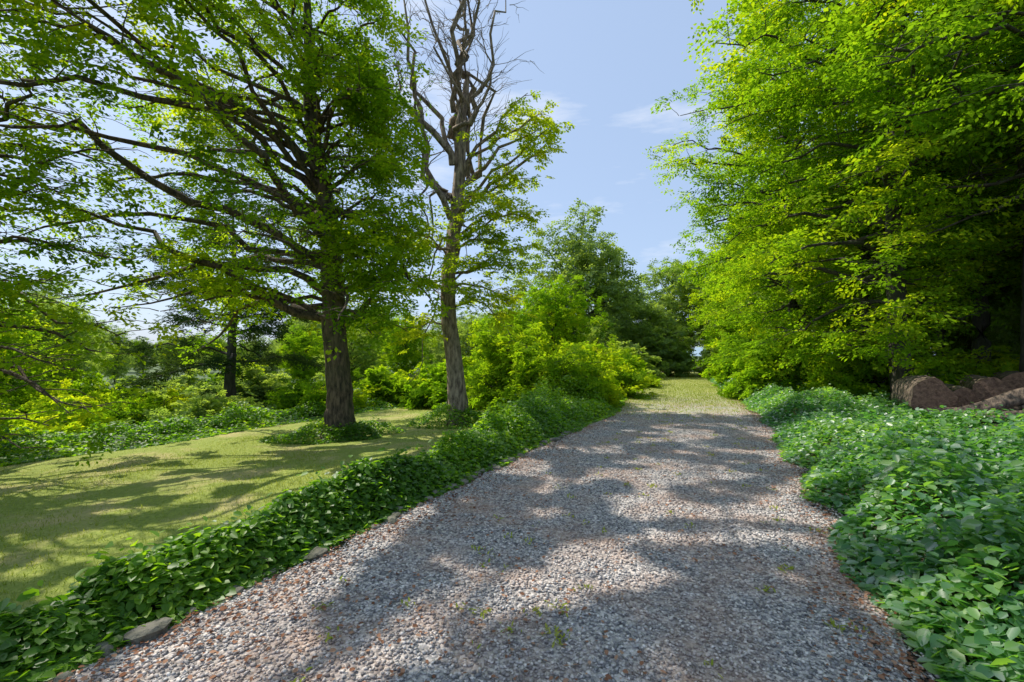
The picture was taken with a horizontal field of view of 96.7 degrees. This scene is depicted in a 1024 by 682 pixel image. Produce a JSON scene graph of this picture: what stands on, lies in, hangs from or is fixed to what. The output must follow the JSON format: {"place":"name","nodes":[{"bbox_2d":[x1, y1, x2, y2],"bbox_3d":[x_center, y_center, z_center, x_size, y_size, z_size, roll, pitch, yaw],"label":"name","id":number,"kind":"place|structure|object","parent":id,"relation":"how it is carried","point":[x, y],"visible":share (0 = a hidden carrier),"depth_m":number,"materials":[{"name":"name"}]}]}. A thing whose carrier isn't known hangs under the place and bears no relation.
{"place":"outdoors","nodes":[
{"label":"outdoors","id":0,"kind":"place"},
{"bbox_2d":[39,371,939,681],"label":"gravel path","id":1,"kind":"structure","parent":0,"point":[617,677],"depth_m":3.16,"materials":[{"name":"grey gravel"}]},
{"bbox_2d":[48,397,934,681],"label":"fallen leaves","id":2,"kind":"object","parent":1,"relation":"on","point":[842,593],"visible":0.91,"depth_m":2.83,"materials":[{"name":"plant"}]},
{"bbox_2d":[290,403,869,681],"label":"path weeds","id":3,"kind":"object","parent":1,"relation":"on","point":[557,631],"visible":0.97,"depth_m":2.96,"materials":[{"name":"green plant"}]},
{"bbox_2d":[0,0,1002,354],"label":"sky","id":4,"kind":"structure","parent":0,"point":[606,63],"materials":[{"name":"blue"}]},
{"bbox_2d":[0,356,1023,681],"bbox_3d":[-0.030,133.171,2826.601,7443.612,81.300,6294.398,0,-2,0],"label":"ground","id":5,"kind":"structure","parent":0,"point":[152,492],"depth_m":7.33,"materials":[{"name":"green plant"}]},
{"bbox_2d":[0,402,92,455],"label":"shrub","id":6,"kind":"object","parent":5,"relation":"on","point":[34,427],"visible":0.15,"depth_m":14.18,"materials":[{"name":"green plant"}]},
{"bbox_2d":[4,378,128,415],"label":"shrub","id":7,"kind":"object","parent":5,"relation":"on","point":[56,393],"visible":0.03,"depth_m":20.29,"materials":[{"name":"green plant"}]},
{"bbox_2d":[2,382,143,432],"bbox_3d":[-16.622,2.894,16.670,5.026,2.576,6.232,0,-2,0],"label":"shrub","id":8,"kind":"object","parent":5,"relation":"on","point":[44,401],"visible":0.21,"depth_m":16.39,"materials":[{"name":"green plant"}]},
{"bbox_2d":[4,368,152,413],"bbox_3d":[-22.816,2.956,23.904,5.956,3.101,5.438,0,-2,0],"label":"shrub","id":9,"kind":"object","parent":5,"relation":"on","point":[83,388],"visible":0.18,"depth_m":23.45,"materials":[{"name":"green plant"}]},
{"bbox_2d":[0,0,184,466],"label":"beech tree","id":10,"kind":"object","parent":5,"relation":"on","point":[9,289],"visible":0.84,"depth_m":8.85,"materials":[{"name":"green plant"}]},
{"bbox_2d":[95,385,201,432],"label":"shrub","id":11,"kind":"object","parent":5,"relation":"on","point":[136,408],"visible":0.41,"depth_m":18.28,"materials":[{"name":"green plant"}]},
{"bbox_2d":[116,369,221,401],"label":"shrub","id":12,"kind":"object","parent":5,"relation":"on","point":[187,380],"visible":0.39,"depth_m":26.70,"materials":[{"name":"green plant"}]},
{"bbox_2d":[120,383,276,434],"bbox_3d":[-11.177,2.710,16.459,4.429,2.398,4.522,0,-2,0],"label":"shrub","id":13,"kind":"object","parent":5,"relation":"on","point":[203,408],"visible":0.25,"depth_m":15.93,"materials":[{"name":"green plant"}]},
{"bbox_2d":[0,390,407,465],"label":"border plants","id":14,"kind":"object","parent":5,"relation":"on","point":[278,417],"visible":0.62,"depth_m":12.94,"materials":[{"name":"green plant"}]},
{"bbox_2d":[108,180,324,399],"bbox_3d":[-12.974,-1.676,21.355,9.928,10.940,7.926,0,-2,0],"label":"pine tree","id":15,"kind":"object","parent":5,"relation":"on","point":[231,368],"visible":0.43,"depth_m":20.40,"materials":[{"name":"green plant"}]},
{"bbox_2d":[0,0,470,438],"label":"oak tree","id":16,"kind":"object","parent":5,"relation":"on","point":[363,99],"visible":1,"depth_m":11.15,"materials":[{"name":"green plant"}]},
{"bbox_2d":[205,354,270,391],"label":"shrub","id":17,"kind":"object","parent":5,"relation":"on","point":[212,376],"visible":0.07,"depth_m":27.89,"materials":[{"name":"green plant"}]},
{"bbox_2d":[211,366,295,409],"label":"shrub","id":18,"kind":"object","parent":5,"relation":"on","point":[259,387],"visible":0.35,"depth_m":22.85,"materials":[{"name":"green plant"}]},
{"bbox_2d":[172,0,370,21],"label":"beech tree","id":19,"kind":"object","parent":5,"relation":"on","point":[291,3],"visible":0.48,"depth_m":10.33,"materials":[{"name":"green plant"}]},
{"bbox_2d":[0,363,626,681],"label":"ground cover hedge","id":20,"kind":"object","parent":5,"relation":"on","point":[290,527],"visible":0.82,"depth_m":3.39,"materials":[{"name":"green plant"}]},
{"bbox_2d":[52,428,574,681],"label":"stone edging","id":21,"kind":"object","parent":5,"relation":"on","point":[151,630],"visible":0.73,"depth_m":2.68,"materials":[{"name":"grey stone"}]},
{"bbox_2d":[263,374,379,417],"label":"shrub","id":22,"kind":"object","parent":5,"relation":"on","point":[302,392],"visible":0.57,"depth_m":18.53,"materials":[{"name":"green plant"}]},
{"bbox_2d":[257,416,405,444],"bbox_3d":[-4.872,2.382,12.598,3.668,0.639,2.474,0,-2,0],"label":"ivy patch","id":23,"kind":"object","parent":5,"relation":"on","point":[362,427],"visible":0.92,"depth_m":12.05,"materials":[{"name":"green plant"}]},
{"bbox_2d":[352,364,429,406],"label":"shrub","id":24,"kind":"object","parent":5,"relation":"on","point":[390,384],"visible":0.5,"depth_m":21.20,"materials":[{"name":"green plant"}]},
{"bbox_2d":[397,351,486,409],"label":"shrub","id":25,"kind":"object","parent":5,"relation":"on","point":[432,393],"visible":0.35,"depth_m":19.68,"materials":[{"name":"green plant"}]},
{"bbox_2d":[406,402,497,429],"bbox_3d":[-1.703,2.323,14.522,2.926,0.792,2.177,0,-2,12],"label":"ivy patch","id":26,"kind":"object","parent":5,"relation":"on","point":[474,415],"visible":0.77,"depth_m":14.09,"materials":[{"name":"green plant"}]},
{"bbox_2d":[350,0,575,424],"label":"half bare tree","id":27,"kind":"object","parent":5,"relation":"on","point":[462,122],"visible":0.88,"depth_m":14.43,"materials":[{"name":"green plant"}]},
{"bbox_2d":[469,307,527,368],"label":"tree","id":28,"kind":"object","parent":5,"relation":"on","point":[518,321],"visible":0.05,"depth_m":28.23,"materials":[{"name":"green plant"}]},
{"bbox_2d":[0,57,1022,412],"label":"distant trees","id":29,"kind":"object","parent":5,"relation":"on","point":[434,349],"visible":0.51,"depth_m":28.78,"materials":[{"name":"green plant"}]},
{"bbox_2d":[464,312,573,410],"bbox_3d":[0.140,0.941,17.365,4.926,3.975,5.374,0,-2,0],"label":"shrub","id":30,"kind":"object","parent":5,"relation":"on","point":[489,380],"visible":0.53,"depth_m":16.44,"materials":[{"name":"green plant"}]},
{"bbox_2d":[491,287,547,328],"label":"oak tree","id":31,"kind":"object","parent":5,"relation":"on","point":[522,308],"visible":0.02,"depth_m":35.80,"materials":[{"name":"green plant"}]},
{"bbox_2d":[508,273,615,358],"bbox_3d":[2.618,-0.298,27.098,6.385,7.744,5.522,0,-2,-2],"label":"maple tree","id":32,"kind":"object","parent":5,"relation":"on","point":[556,317],"visible":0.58,"depth_m":26.29,"materials":[{"name":"green plant"}]},
{"bbox_2d":[483,341,641,421],"bbox_3d":[1.266,1.682,14.785,5.033,3.314,4.256,-2,-2,40],"label":"shrub","id":33,"kind":"object","parent":5,"relation":"on","point":[587,372],"visible":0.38,"depth_m":13.95,"materials":[{"name":"green plant"}]},
{"bbox_2d":[504,198,652,347],"bbox_3d":[5.238,-3.892,38.115,12.042,15.660,10.576,0,-2,0],"label":"oak tree","id":34,"kind":"object","parent":5,"relation":"on","point":[585,260],"visible":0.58,"depth_m":36.51,"materials":[{"name":"green plant"}]},
{"bbox_2d":[574,315,627,352],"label":"oak tree","id":35,"kind":"object","parent":5,"relation":"on","point":[611,328],"visible":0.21,"depth_m":32.39,"materials":[{"name":"green plant"}]},
{"bbox_2d":[558,334,662,399],"bbox_3d":[3.169,1.430,18.959,5.111,3.555,6.239,0,-2,0],"label":"shrub","id":36,"kind":"object","parent":5,"relation":"on","point":[628,377],"visible":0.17,"depth_m":17.52,"materials":[{"name":"green plant"}]},
{"bbox_2d":[572,347,661,386],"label":"shrub","id":37,"kind":"object","parent":5,"relation":"on","point":[634,361],"visible":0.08,"depth_m":23.14,"materials":[{"name":"green plant"}]},
{"bbox_2d":[589,276,659,350],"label":"oak tree","id":38,"kind":"object","parent":5,"relation":"on","point":[633,338],"visible":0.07,"depth_m":40.32,"materials":[{"name":"green plant"}]},
{"bbox_2d":[606,339,666,379],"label":"shrub","id":39,"kind":"object","parent":5,"relation":"on","point":[656,360],"visible":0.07,"depth_m":30.36,"materials":[{"name":"green plant"}]},
{"bbox_2d":[624,301,691,354],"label":"maple tree","id":40,"kind":"object","parent":5,"relation":"on","point":[659,319],"visible":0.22,"depth_m":39.95,"materials":[{"name":"green plant"}]},
{"bbox_2d":[635,316,710,376],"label":"shrub","id":41,"kind":"object","parent":5,"relation":"on","point":[673,353],"visible":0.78,"depth_m":35.05,"materials":[{"name":"green plant"}]},
{"bbox_2d":[636,256,714,351],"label":"oak tree","id":42,"kind":"object","parent":5,"relation":"on","point":[667,298],"visible":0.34,"depth_m":46.42,"materials":[{"name":"green plant"}]},
{"bbox_2d":[677,240,737,349],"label":"oak tree","id":43,"kind":"object","parent":5,"relation":"on","point":[687,294],"visible":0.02,"depth_m":44.82,"materials":[{"name":"green plant"}]},
{"bbox_2d":[699,329,717,369],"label":"shrub","id":44,"kind":"object","parent":5,"relation":"on","point":[708,342],"depth_m":38.50,"materials":[{"name":"green plant"}]},
{"bbox_2d":[699,336,721,376],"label":"shrub","id":45,"kind":"object","parent":5,"relation":"on","point":[707,353],"visible":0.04,"depth_m":33.40,"materials":[{"name":"green plant"}]},
{"bbox_2d":[685,262,777,358],"bbox_3d":[16.181,-1.762,31.162,7.662,9.782,6.626,1,-2,-28],"label":"maple tree","id":46,"kind":"object","parent":5,"relation":"on","point":[710,332],"visible":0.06,"depth_m":31.21,"materials":[{"name":"green plant"}]},
{"bbox_2d":[699,329,773,386],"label":"shrub","id":47,"kind":"object","parent":5,"relation":"on","point":[719,375],"visible":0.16,"depth_m":24.16,"materials":[{"name":"green plant"}]},
{"bbox_2d":[716,321,828,402],"bbox_3d":[9.734,0.999,16.393,4.695,3.445,4.378,0,-2,0],"label":"shrub","id":48,"kind":"object","parent":5,"relation":"on","point":[762,370],"visible":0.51,"depth_m":15.78,"materials":[{"name":"green plant"}]},
{"bbox_2d":[642,0,963,389],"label":"beech tree","id":49,"kind":"object","parent":5,"relation":"on","point":[761,316],"visible":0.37,"depth_m":16.90,"materials":[{"name":"green plant"}]},
{"bbox_2d":[650,0,1023,404],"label":"beech tree","id":50,"kind":"object","parent":5,"relation":"on","point":[896,321],"visible":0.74,"depth_m":11.72,"materials":[{"name":"green plant"}]},
{"bbox_2d":[673,0,1004,370],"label":"beech tree","id":51,"kind":"object","parent":5,"relation":"on","point":[701,316],"visible":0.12,"depth_m":21.27,"materials":[{"name":"green plant"}]},
{"bbox_2d":[796,94,923,364],"bbox_3d":[13.791,-4.982,18.092,4.738,14.369,4.890,1,-2,-20],"label":"forest tree","id":52,"kind":"object","parent":5,"relation":"on","point":[834,304],"visible":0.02,"depth_m":18.82,"materials":[{"name":"green plant"}]},
{"bbox_2d":[709,377,1023,681],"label":"ground cover hedge","id":53,"kind":"object","parent":5,"relation":"on","point":[980,464],"visible":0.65,"depth_m":3.61,"materials":[{"name":"green plant"}]},
{"bbox_2d":[781,3,961,341],"bbox_3d":[11.826,-5.080,15.182,5.070,14.344,4.479,-1,-2,21],"label":"forest tree","id":54,"kind":"object","parent":5,"relation":"on","point":[865,297],"visible":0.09,"depth_m":15.20,"materials":[{"name":"green plant"}]},
{"bbox_2d":[793,328,961,405],"bbox_3d":[10.672,1.110,13.500,3.874,3.052,4.095,2,-3,-44],"label":"shrub","id":55,"kind":"object","parent":5,"relation":"on","point":[849,374],"visible":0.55,"depth_m":13.04,"materials":[{"name":"green plant"}]},
{"bbox_2d":[777,0,1022,360],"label":"beech tree","id":56,"kind":"object","parent":5,"relation":"on","point":[982,323],"visible":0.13,"depth_m":13.44,"materials":[{"name":"green plant"}]},
{"bbox_2d":[789,0,1023,303],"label":"beech tree","id":57,"kind":"object","parent":5,"relation":"on","point":[994,45],"visible":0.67,"depth_m":9.60,"materials":[{"name":"green plant"}]},
{"bbox_2d":[869,125,1018,356],"bbox_3d":[15.238,-5.110,16.287,4.436,14.327,5.584,2,-2,-42],"label":"forest tree","id":58,"kind":"object","parent":5,"relation":"on","point":[943,331],"visible":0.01,"depth_m":16.10,"materials":[{"name":"green plant"}]},
{"bbox_2d":[881,0,1023,371],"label":"forest tree","id":59,"kind":"object","parent":5,"relation":"on","point":[994,175],"visible":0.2,"depth_m":11.61,"materials":[{"name":"green plant"}]},
{"bbox_2d":[891,371,1023,421],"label":"log pile","id":60,"kind":"object","parent":5,"relation":"on","point":[1005,389],"visible":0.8,"depth_m":9.60,"materials":[{"name":"brown wood"}]},
{"bbox_2d":[906,159,1022,352],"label":"forest tree","id":61,"kind":"object","parent":5,"relation":"on","point":[941,259],"visible":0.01,"depth_m":18.80,"materials":[{"name":"green plant"}]},
{"bbox_2d":[918,343,1019,383],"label":"shrub","id":62,"kind":"object","parent":5,"relation":"on","point":[986,367],"visible":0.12,"depth_m":12.30,"materials":[{"name":"green plant"}]},
{"bbox_2d":[914,10,1023,281],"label":"forest tree","id":63,"kind":"object","parent":5,"relation":"on","point":[985,224],"visible":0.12,"depth_m":11.74,"materials":[{"name":"green plant"}]},
{"bbox_2d":[930,103,1018,285],"bbox_3d":[17.376,-5.056,15.499,5.291,14.347,5.137,0,-2,0],"label":"forest tree","id":64,"kind":"object","parent":5,"relation":"on","point":[940,233],"visible":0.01,"depth_m":15.28,"materials":[{"name":"green plant"}]},
{"bbox_2d":[992,345,1018,371],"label":"shrub","id":65,"kind":"object","parent":5,"relation":"on","point":[1001,348],"visible":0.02,"depth_m":12.35,"materials":[{"name":"green plant"}]},
{"bbox_2d":[998,140,1020,282],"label":"forest tree","id":66,"kind":"object","parent":5,"relation":"on","point":[1015,183],"visible":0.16,"depth_m":13.38,"materials":[{"name":"green plant"}]},
{"bbox_2d":[612,373,759,419],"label":"meadow grass","id":67,"kind":"structure","parent":0,"point":[682,393],"depth_m":17.19,"materials":[{"name":"green plant"}]},
{"bbox_2d":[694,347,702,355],"bbox_3d":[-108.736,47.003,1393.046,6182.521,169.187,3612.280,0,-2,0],"label":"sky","id":68,"kind":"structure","parent":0,"point":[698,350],"depth_m":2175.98,"materials":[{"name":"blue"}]}
]}

